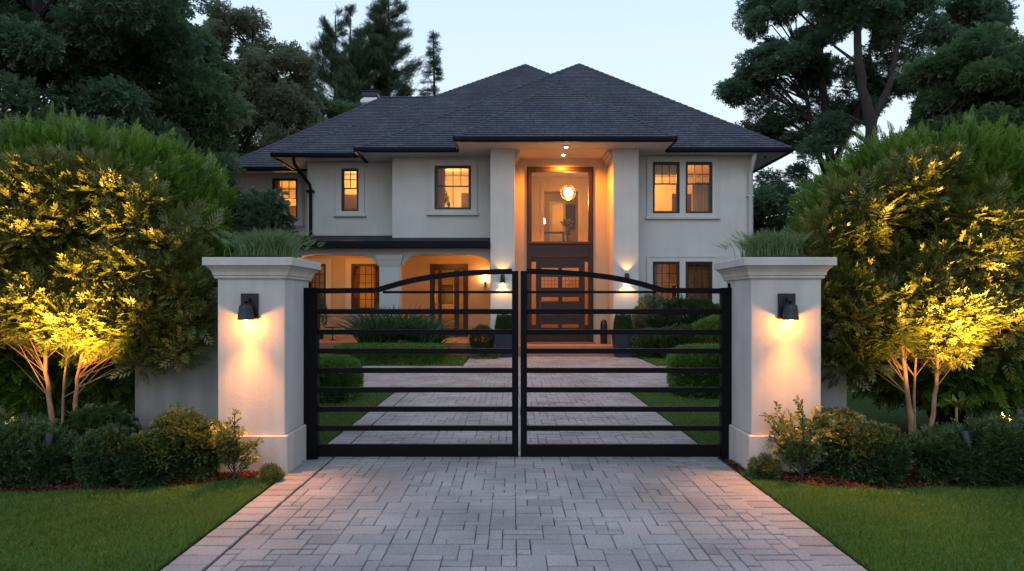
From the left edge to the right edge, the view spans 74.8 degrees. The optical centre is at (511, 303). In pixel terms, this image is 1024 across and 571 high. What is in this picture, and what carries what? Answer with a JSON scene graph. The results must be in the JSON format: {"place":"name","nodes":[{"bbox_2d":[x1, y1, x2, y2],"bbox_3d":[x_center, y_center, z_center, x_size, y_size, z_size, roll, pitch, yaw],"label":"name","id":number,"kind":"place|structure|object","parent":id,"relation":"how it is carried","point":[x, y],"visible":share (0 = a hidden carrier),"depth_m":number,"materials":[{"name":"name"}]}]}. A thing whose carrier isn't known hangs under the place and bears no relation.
{"place":"outdoors","nodes":[
{"label":"outdoors","id":0,"kind":"place"},
{"bbox_2d":[0,473,284,570],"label":"front lawn","id":1,"kind":"structure","parent":0,"point":[207,533],"depth_m":4.83,"materials":[{"name":"green plant"}]},
{"bbox_2d":[253,461,285,482],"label":"grass tuft","id":2,"kind":"object","parent":1,"relation":"on","point":[272,469],"visible":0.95,"depth_m":6.23,"materials":[{"name":"green plant"}]},
{"bbox_2d":[41,0,257,190],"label":"broadleaf tree","id":3,"kind":"object","parent":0,"point":[199,102],"visible":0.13,"depth_m":18.73,"materials":[{"name":"green plant"}]},
{"bbox_2d":[0,457,303,492],"bbox_3d":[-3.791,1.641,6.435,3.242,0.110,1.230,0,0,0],"label":"bark mulch","id":4,"kind":"object","parent":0,"point":[75,484],"visible":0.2,"depth_m":6.08,"materials":[{"name":"brown wood"}]},
{"bbox_2d":[0,408,23,463],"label":"leafy rosette","id":5,"kind":"object","parent":4,"relation":"on","point":[4,415],"visible":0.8,"depth_m":6.62,"materials":[{"name":"green plant"}]},
{"bbox_2d":[0,416,81,489],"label":"hedge","id":6,"kind":"object","parent":4,"relation":"on","point":[29,460],"visible":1,"depth_m":5.99,"materials":[{"name":"green plant"}]},
{"bbox_2d":[43,432,55,484],"bbox_3d":[-4.203,1.414,6.082,0.096,0.492,0.119,0,0,0],"label":"ground spotlight","id":7,"kind":"object","parent":4,"relation":"on","point":[49,438],"visible":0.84,"depth_m":6.05,"materials":[{"name":"black metal"}]},
{"bbox_2d":[60,398,143,471],"bbox_3d":[-4.140,1.309,6.697,0.855,0.709,0.718,0,0,0],"label":"leafy shrub","id":8,"kind":"object","parent":4,"relation":"on","point":[88,416],"visible":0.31,"depth_m":6.60,"materials":[{"name":"green plant"}]},
{"bbox_2d":[71,421,140,488],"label":"mound shrub","id":9,"kind":"object","parent":4,"relation":"on","point":[93,452],"visible":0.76,"depth_m":5.96,"materials":[{"name":"green plant"}]},
{"bbox_2d":[0,141,224,424],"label":"tree","id":10,"kind":"object","parent":4,"relation":"on","point":[142,295],"visible":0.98,"depth_m":6.70,"materials":[{"name":"green plant"}]},
{"bbox_2d":[109,428,178,488],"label":"leafy shrub","id":11,"kind":"object","parent":4,"relation":"on","point":[135,445],"visible":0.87,"depth_m":5.97,"materials":[{"name":"green plant"}]},
{"bbox_2d":[135,287,217,454],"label":"garden wall","id":12,"kind":"structure","parent":4,"relation":"on","point":[197,389],"depth_m":7.10,"materials":[{"name":"paint"}]},
{"bbox_2d":[143,402,220,481],"bbox_3d":[-3.114,1.299,6.333,0.743,0.731,0.697,0,0,0],"label":"leafy shrub","id":13,"kind":"object","parent":4,"relation":"on","point":[187,431],"visible":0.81,"depth_m":6.19,"materials":[{"name":"green plant"}]},
{"bbox_2d":[208,408,263,480],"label":"shrub","id":14,"kind":"object","parent":4,"relation":"on","point":[230,449],"visible":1,"depth_m":6.19,"materials":[{"name":"green plant"}]},
{"bbox_2d":[0,392,393,443],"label":"courtyard lawn","id":15,"kind":"structure","parent":0,"point":[40,416],"depth_m":9.65,"materials":[{"name":"green plant"}]},
{"bbox_2d":[0,100,243,427],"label":"hedge","id":16,"kind":"object","parent":15,"relation":"on","point":[188,173],"visible":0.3,"depth_m":7.47,"materials":[{"name":"green plant"}]},
{"bbox_2d":[224,185,300,257],"bbox_3d":[-3.228,0.068,8.602,1.015,3.186,1.121,0,0,0],"label":"leafy shrub","id":17,"kind":"object","parent":15,"relation":"on","point":[258,209],"visible":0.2,"depth_m":8.39,"materials":[{"name":"green plant"}]},
{"bbox_2d":[319,354,365,402],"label":"box hedge","id":18,"kind":"object","parent":15,"relation":"on","point":[339,379],"visible":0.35,"depth_m":11.15,"materials":[{"name":"green plant"}]},
{"bbox_2d":[319,392,392,443],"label":"grass","id":19,"kind":"structure","parent":15,"relation":"on","point":[357,399],"depth_m":10.73,"materials":[{"name":"green plant"}]},
{"bbox_2d":[361,355,469,365],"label":"courtyard lawn","id":20,"kind":"structure","parent":0,"point":[419,365],"depth_m":17.83,"materials":[{"name":"green plant"}]},
{"bbox_2d":[319,306,448,359],"bbox_3d":[-4.012,0.790,20.194,4.604,1.739,4.388,0,0,0],"label":"strappy plant","id":21,"kind":"object","parent":20,"relation":"on","point":[370,324],"visible":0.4,"depth_m":19.69,"materials":[{"name":"green plant"}]},
{"bbox_2d":[333,342,449,364],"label":"box hedge","id":22,"kind":"object","parent":20,"relation":"on","point":[426,358],"visible":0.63,"depth_m":18.16,"materials":[{"name":"green plant"}]},
{"bbox_2d":[339,302,462,355],"bbox_3d":[-3.332,0.757,20.362,4.097,1.807,4.448,0,0,-43],"label":"strappy plant","id":23,"kind":"object","parent":20,"relation":"on","point":[410,319],"visible":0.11,"depth_m":20.01,"materials":[{"name":"green plant"}]},
{"bbox_2d":[380,314,476,356],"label":"strappy plant","id":24,"kind":"object","parent":20,"relation":"on","point":[439,339],"visible":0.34,"depth_m":19.72,"materials":[{"name":"green plant"}]},
{"bbox_2d":[0,0,1023,217],"label":"sky","id":25,"kind":"structure","parent":0,"point":[677,50],"materials":[{"name":"blue"}]},
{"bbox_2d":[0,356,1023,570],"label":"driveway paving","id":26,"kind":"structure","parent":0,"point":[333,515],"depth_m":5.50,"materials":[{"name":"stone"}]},
{"bbox_2d":[202,255,320,475],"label":"gate pillar","id":27,"kind":"structure","parent":26,"relation":"on","point":[261,373],"depth_m":6.54,"materials":[{"name":"paint"}]},
{"bbox_2d":[237,293,258,320],"bbox_3d":[-2.555,0.034,6.445,0.166,0.262,0.190,0,0,0],"label":"wall lamp","id":28,"kind":"object","parent":27,"relation":"attached to","point":[248,309],"visible":1,"depth_m":6.48,"materials":[{"name":"black metal"}]},
{"bbox_2d":[211,223,325,257],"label":"ornamental grass","id":29,"kind":"object","parent":27,"relation":"on","point":[266,242],"depth_m":6.76,"materials":[{"name":"green plant"}]},
{"bbox_2d":[304,269,517,458],"bbox_3d":[-1.113,0.644,7.162,2.361,2.025,0.093,0,0,0],"label":"gate leaf","id":30,"kind":"object","parent":27,"relation":"attached to","point":[315,449],"visible":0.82,"depth_m":7.13,"materials":[{"name":"paint"}]},
{"bbox_2d":[468,323,494,347],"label":"ball shrub","id":31,"kind":"object","parent":26,"relation":"on","point":[475,341],"visible":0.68,"depth_m":20.74,"materials":[{"name":"green plant"}]},
{"bbox_2d":[468,354,500,358],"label":"shrub","id":32,"kind":"object","parent":26,"relation":"on","point":[485,357],"visible":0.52,"depth_m":20.07,"materials":[{"name":"green plant"}]},
{"bbox_2d":[494,335,511,356],"bbox_3d":[-0.232,1.300,20.850,0.640,0.721,0.640,0,0,0],"label":"planter","id":33,"kind":"object","parent":26,"relation":"on","point":[503,341],"visible":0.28,"depth_m":20.56,"materials":[{"name":"blue paint"}]},
{"bbox_2d":[494,314,511,328],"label":"topiary","id":34,"kind":"object","parent":33,"relation":"in","point":[503,321],"visible":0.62,"depth_m":20.65,"materials":[{"name":"green plant"}]},
{"bbox_2d":[612,335,633,356],"bbox_3d":[3.452,1.300,20.850,0.640,0.721,0.640,0,0,0],"label":"planter","id":35,"kind":"object","parent":26,"relation":"on","point":[620,341],"visible":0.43,"depth_m":20.57,"materials":[{"name":"blue paint"}]},
{"bbox_2d":[613,314,632,328],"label":"topiary","id":36,"kind":"object","parent":35,"relation":"in","point":[622,321],"visible":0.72,"depth_m":20.66,"materials":[{"name":"green plant"}]},
{"bbox_2d":[600,319,606,343],"bbox_3d":[3.005,0.920,21.900,0.230,0.800,0.230,0,0,0],"label":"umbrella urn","id":37,"kind":"object","parent":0,"point":[603,338],"visible":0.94,"depth_m":21.80,"materials":[{"name":"black metal"}]},
{"bbox_2d":[633,355,666,365],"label":"courtyard lawn","id":38,"kind":"structure","parent":0,"point":[649,362],"depth_m":19.05,"materials":[{"name":"green plant"}]},
{"bbox_2d":[630,326,670,357],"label":"mound shrub","id":39,"kind":"object","parent":38,"relation":"on","point":[638,339],"visible":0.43,"depth_m":20.15,"materials":[{"name":"green plant"}]},
{"bbox_2d":[631,293,685,346],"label":"variegated shrub","id":40,"kind":"object","parent":38,"relation":"on","point":[658,300],"visible":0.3,"depth_m":20.94,"materials":[{"name":"green plant"}]},
{"bbox_2d":[650,323,709,357],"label":"mound shrub","id":41,"kind":"object","parent":38,"relation":"on","point":[672,338],"visible":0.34,"depth_m":19.74,"materials":[{"name":"green plant"}]},
{"bbox_2d":[647,293,718,345],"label":"broad shrub","id":42,"kind":"object","parent":38,"relation":"on","point":[692,302],"visible":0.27,"depth_m":20.57,"materials":[{"name":"green plant"}]},
{"bbox_2d":[685,314,718,343],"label":"mound shrub","id":43,"kind":"object","parent":38,"relation":"on","point":[711,319],"visible":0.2,"depth_m":19.68,"materials":[{"name":"green plant"}]},
{"bbox_2d":[630,392,1023,448],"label":"courtyard lawn","id":44,"kind":"structure","parent":0,"point":[869,411],"depth_m":9.91,"materials":[{"name":"green plant"}]},
{"bbox_2d":[633,392,718,443],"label":"grass","id":45,"kind":"structure","parent":44,"relation":"on","point":[647,395],"depth_m":10.02,"materials":[{"name":"green plant"}]},
{"bbox_2d":[665,342,718,397],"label":"box hedge","id":46,"kind":"object","parent":44,"relation":"on","point":[692,361],"visible":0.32,"depth_m":11.66,"materials":[{"name":"green plant"}]},
{"bbox_2d":[782,104,1023,425],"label":"hedge","id":47,"kind":"object","parent":44,"relation":"on","point":[997,149],"visible":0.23,"depth_m":7.47,"materials":[{"name":"green plant"}]},
{"bbox_2d":[723,414,1023,489],"bbox_3d":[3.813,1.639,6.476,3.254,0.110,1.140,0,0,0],"label":"bark mulch","id":48,"kind":"object","parent":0,"point":[808,478],"visible":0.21,"depth_m":6.16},
{"bbox_2d":[743,451,784,479],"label":"grass tuft","id":49,"kind":"object","parent":48,"relation":"on","point":[764,461],"visible":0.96,"depth_m":6.30,"materials":[{"name":"green plant"}]},
{"bbox_2d":[714,255,836,472],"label":"gate pillar","id":50,"kind":"structure","parent":48,"relation":"on","point":[774,358],"depth_m":6.54,"materials":[{"name":"paint"}]},
{"bbox_2d":[521,269,731,458],"bbox_3d":[1.272,0.644,7.162,2.361,2.025,0.093,0,0,0],"label":"gate leaf","id":51,"kind":"object","parent":50,"relation":"attached to","point":[724,371],"visible":0.83,"depth_m":7.13,"materials":[{"name":"paint"}]},
{"bbox_2d":[713,228,818,257],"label":"ornamental grass","id":52,"kind":"object","parent":50,"relation":"on","point":[766,243],"depth_m":6.76,"materials":[{"name":"green plant"}]},
{"bbox_2d":[778,293,798,320],"bbox_3d":[2.675,0.034,6.445,0.166,0.262,0.190,0,0,0],"label":"wall lamp","id":53,"kind":"object","parent":50,"relation":"attached to","point":[787,308],"visible":1,"depth_m":6.45,"materials":[{"name":"black metal"}]},
{"bbox_2d":[759,394,840,477],"bbox_3d":[2.713,1.260,6.343,0.688,0.800,0.580,0,0,0],"label":"shrub","id":54,"kind":"object","parent":48,"relation":"on","point":[794,443],"visible":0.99,"depth_m":6.29,"materials":[{"name":"green plant"}]},
{"bbox_2d":[821,308,846,409],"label":"garden wall","id":55,"kind":"structure","parent":48,"relation":"on","point":[833,397],"depth_m":7.10,"materials":[{"name":"paint"}]},
{"bbox_2d":[805,406,878,479],"bbox_3d":[3.154,1.326,6.495,0.769,0.675,0.748,0,0,0],"label":"leafy shrub","id":56,"kind":"object","parent":48,"relation":"on","point":[834,463],"visible":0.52,"depth_m":6.30,"materials":[{"name":"green plant"}]},
{"bbox_2d":[840,419,916,486],"bbox_3d":[3.369,1.366,6.232,0.634,0.596,0.662,0,0,0],"label":"mound shrub","id":57,"kind":"object","parent":48,"relation":"on","point":[892,464],"visible":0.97,"depth_m":6.05,"materials":[{"name":"green plant"}]},
{"bbox_2d":[791,140,1023,462],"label":"tree","id":58,"kind":"object","parent":48,"relation":"on","point":[928,304],"visible":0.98,"depth_m":6.75,"materials":[{"name":"green plant"}]},
{"bbox_2d":[941,394,973,420],"bbox_3d":[4.444,1.289,6.727,0.267,0.742,0.289,0,0,0],"label":"leafy rosette","id":59,"kind":"object","parent":48,"relation":"on","point":[954,402],"visible":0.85,"depth_m":6.71,"materials":[{"name":"green plant"}]},
{"bbox_2d":[905,413,1023,488],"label":"hedge","id":60,"kind":"object","parent":48,"relation":"on","point":[937,450],"visible":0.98,"depth_m":6.04,"materials":[{"name":"green plant"}]},
{"bbox_2d":[959,431,972,465],"bbox_3d":[4.158,1.412,6.140,0.096,0.496,0.129,0,0,0],"label":"ground spotlight","id":61,"kind":"object","parent":48,"relation":"on","point":[964,435],"visible":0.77,"depth_m":6.11,"materials":[{"name":"black metal"}]},
{"bbox_2d":[736,471,1023,570],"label":"front lawn","id":62,"kind":"structure","parent":0,"point":[836,545],"depth_m":4.81,"materials":[{"name":"green plant"}]},
{"label":"ground","id":63,"kind":"structure","parent":0,"visible":0},
{"bbox_2d":[0,0,219,172],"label":"broadleaf tree","id":64,"kind":"object","parent":63,"relation":"on","point":[37,60],"visible":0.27,"depth_m":15.96,"materials":[{"name":"green plant"}]},
{"bbox_2d":[224,147,243,196],"bbox_3d":[-11.835,-2.365,25.208,4.151,8.089,4.630,0,0,-24],"label":"broadleaf tree","id":65,"kind":"object","parent":63,"relation":"on","point":[238,193],"depth_m":25.20,"materials":[{"name":"green plant"}]},
{"bbox_2d":[199,0,327,187],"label":"broadleaf tree","id":66,"kind":"object","parent":63,"relation":"on","point":[285,108],"visible":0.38,"depth_m":32.86,"materials":[{"name":"green plant"}]},
{"bbox_2d":[282,74,361,117],"bbox_3d":[-10.155,-5.721,37.897,6.943,14.861,4.168,0,0,0],"label":"leaning tree","id":67,"kind":"object","parent":63,"relation":"on","point":[335,107],"visible":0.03,"depth_m":36.95,"materials":[{"name":"green plant"}]},
{"bbox_2d":[306,3,390,118],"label":"pine tree","id":68,"kind":"object","parent":63,"relation":"on","point":[336,68],"visible":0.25,"depth_m":43.02,"materials":[{"name":"green plant"}]},
{"bbox_2d":[338,0,426,99],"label":"pine tree","id":69,"kind":"object","parent":63,"relation":"on","point":[387,44],"visible":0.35,"depth_m":44.57,"materials":[{"name":"green plant"}]},
{"bbox_2d":[416,30,444,95],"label":"spruce tree","id":70,"kind":"object","parent":63,"relation":"on","point":[434,62],"visible":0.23,"depth_m":45.81,"materials":[{"name":"green plant"}]},
{"bbox_2d":[226,63,794,356],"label":"house","id":71,"kind":"structure","parent":63,"relation":"on","point":[663,189],"depth_m":22.62,"materials":[{"name":"white paint"}]},
{"bbox_2d":[267,174,304,226],"bbox_3d":[-8.642,-3.938,25.515,1.489,2.049,0.230,0,0,0],"label":"window","id":72,"kind":"structure","parent":71,"relation":"in","point":[298,178],"depth_m":25.46,"materials":[{"name":"white"}]},
{"bbox_2d":[302,258,332,315],"bbox_3d":[-7.302,-0.606,24.815,1.353,2.114,0.230,0,0,0],"label":"window","id":73,"kind":"structure","parent":71,"relation":"in","point":[326,262],"depth_m":24.77,"materials":[{"name":"beige paint"}]},
{"bbox_2d":[319,294,328,338],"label":"potted plant","id":74,"kind":"object","parent":71,"relation":"on","point":[322,305],"visible":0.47,"depth_m":23.26,"materials":[{"name":"green plant"}]},
{"bbox_2d":[333,162,365,216],"bbox_3d":[-5.631,-3.948,23.315,1.121,1.882,0.230,0,0,0],"label":"window","id":75,"kind":"structure","parent":71,"relation":"in","point":[358,167],"depth_m":23.26,"materials":[{"name":"white paint"}]},
{"bbox_2d":[344,258,378,315],"bbox_3d":[-5.428,-0.606,24.815,1.573,2.114,0.230,0,0,0],"label":"window","id":76,"kind":"structure","parent":71,"relation":"in","point":[350,263],"depth_m":24.77,"materials":[{"name":"black"}]},
{"bbox_2d":[445,188,450,206],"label":"potted plant","id":77,"kind":"object","parent":71,"relation":"on","point":[448,203],"visible":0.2,"depth_m":23.27,"materials":[{"name":"green plant"}]},
{"bbox_2d":[434,268,464,335],"bbox_3d":[-2.328,-0.058,24.845,1.145,2.535,0.050,0,0,0],"label":"porch door","id":78,"kind":"structure","parent":71,"relation":"in","point":[456,279],"depth_m":24.82,"materials":[{"name":"brown wood"}]},
{"bbox_2d":[426,159,478,215],"bbox_3d":[-1.988,-3.887,22.515,1.751,1.881,0.230,0,0,0],"label":"window","id":79,"kind":"structure","parent":71,"relation":"in","point":[433,164],"depth_m":22.47,"materials":[{"name":"white"}]},
{"bbox_2d":[461,193,468,206],"bbox_3d":[-1.557,-3.160,25.374,0.710,2.020,0.028,0,0,0],"label":"interior door","id":80,"kind":"structure","parent":71,"relation":"in","point":[464,196],"depth_m":25.36,"materials":[{"name":"brown wood"}]},
{"bbox_2d":[500,274,504,284],"bbox_3d":[-0.296,-0.754,21.210,0.140,0.331,0.180,0,0,0],"label":"wall light","id":81,"kind":"object","parent":71,"relation":"attached to","point":[502,279],"visible":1,"depth_m":21.14,"materials":[{"name":"black metal"}]},
{"bbox_2d":[544,232,564,240],"bbox_3d":[1.550,-2.550,26.900,1.150,0.620,0.400,0,0,0],"label":"console table","id":82,"kind":"object","parent":71,"relation":"on","point":[562,233],"visible":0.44,"depth_m":26.73,"materials":[{"name":"brown wood"}]},
{"bbox_2d":[538,257,582,341],"bbox_3d":[1.640,-0.140,22.712,1.515,2.879,0.127,0,0,0],"label":"door","id":83,"kind":"structure","parent":71,"relation":"in","point":[543,262],"depth_m":22.72,"materials":[{"name":"brown wood"}]},
{"bbox_2d":[528,342,596,343],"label":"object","id":84,"kind":"object","parent":71,"relation":"on","point":[562,343],"visible":1,"depth_m":21.75,"materials":[{"name":"brown"}]},
{"bbox_2d":[561,173,575,199],"bbox_3d":[2.064,-4.340,24.600,0.560,1.089,0.560,0,0,0],"label":"chandelier","id":85,"kind":"object","parent":71,"relation":"hanging from","point":[567,192],"visible":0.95,"depth_m":24.51,"materials":[{"name":"white glass"}]},
{"bbox_2d":[672,194,690,210],"bbox_3d":[6.479,-3.160,25.574,0.710,2.020,0.028,0,0,0],"label":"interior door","id":86,"kind":"structure","parent":71,"relation":"in","point":[673,195],"depth_m":25.56,"materials":[{"name":"brown wood"}]},
{"bbox_2d":[647,256,717,317],"bbox_3d":[5.674,-0.528,22.315,2.488,2.106,0.230,0,0,0],"label":"window","id":87,"kind":"structure","parent":71,"relation":"in","point":[652,261],"depth_m":22.26,"materials":[{"name":"white paint"}]},
{"bbox_2d":[645,156,720,218],"bbox_3d":[5.674,-3.848,22.315,2.488,2.106,0.230,0,0,0],"label":"window","id":88,"kind":"structure","parent":71,"relation":"in","point":[652,161],"depth_m":22.26,"materials":[{"name":"white paint"}]},
{"bbox_2d":[686,162,711,212],"bbox_3d":[6.219,-3.853,22.373,0.892,1.710,0.115,0,0,0],"label":"window","id":89,"kind":"structure","parent":71,"relation":"in","point":[687,163],"depth_m":22.31,"materials":[{"name":"black metal"}]},
{"bbox_2d":[686,262,711,301],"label":"window","id":90,"kind":"structure","parent":71,"relation":"in","point":[687,263],"depth_m":22.34,"materials":[{"name":"black metal"}]},
{"bbox_3d":[2.220,-2.500,26.620,0.260,0.519,0.260,0,0,0],"label":"plant stand","id":91,"kind":"object","parent":71,"relation":"on","visible":0},
{"bbox_2d":[560,218,574,233],"bbox_3d":[2.223,-3.083,26.630,0.638,0.646,0.576,0,0,0],"label":"flower vase","id":92,"kind":"object","parent":91,"relation":"on","point":[566,221],"visible":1,"depth_m":26.54,"materials":[{"name":"brown plant"}]},
{"bbox_2d":[753,180,796,236],"bbox_3d":[10.524,-1.626,28.457,5.216,7.080,4.914,0,0,22],"label":"understorey tree","id":93,"kind":"object","parent":63,"relation":"on","point":[771,201],"visible":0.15,"depth_m":27.29,"materials":[{"name":"green plant"}]},
{"bbox_2d":[711,0,893,208],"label":"broadleaf tree","id":94,"kind":"object","parent":63,"relation":"on","point":[773,57],"visible":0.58,"depth_m":29.94,"materials":[{"name":"green plant"}]},
{"bbox_2d":[793,0,1019,166],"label":"broadleaf tree","id":95,"kind":"object","parent":63,"relation":"on","point":[885,23],"visible":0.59,"depth_m":26.00,"materials":[{"name":"green plant"}]},
{"bbox_2d":[879,20,1023,141],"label":"broadleaf tree","id":96,"kind":"object","parent":63,"relation":"on","point":[980,71],"visible":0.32,"depth_m":18.77,"materials":[{"name":"green plant"}]}
]}

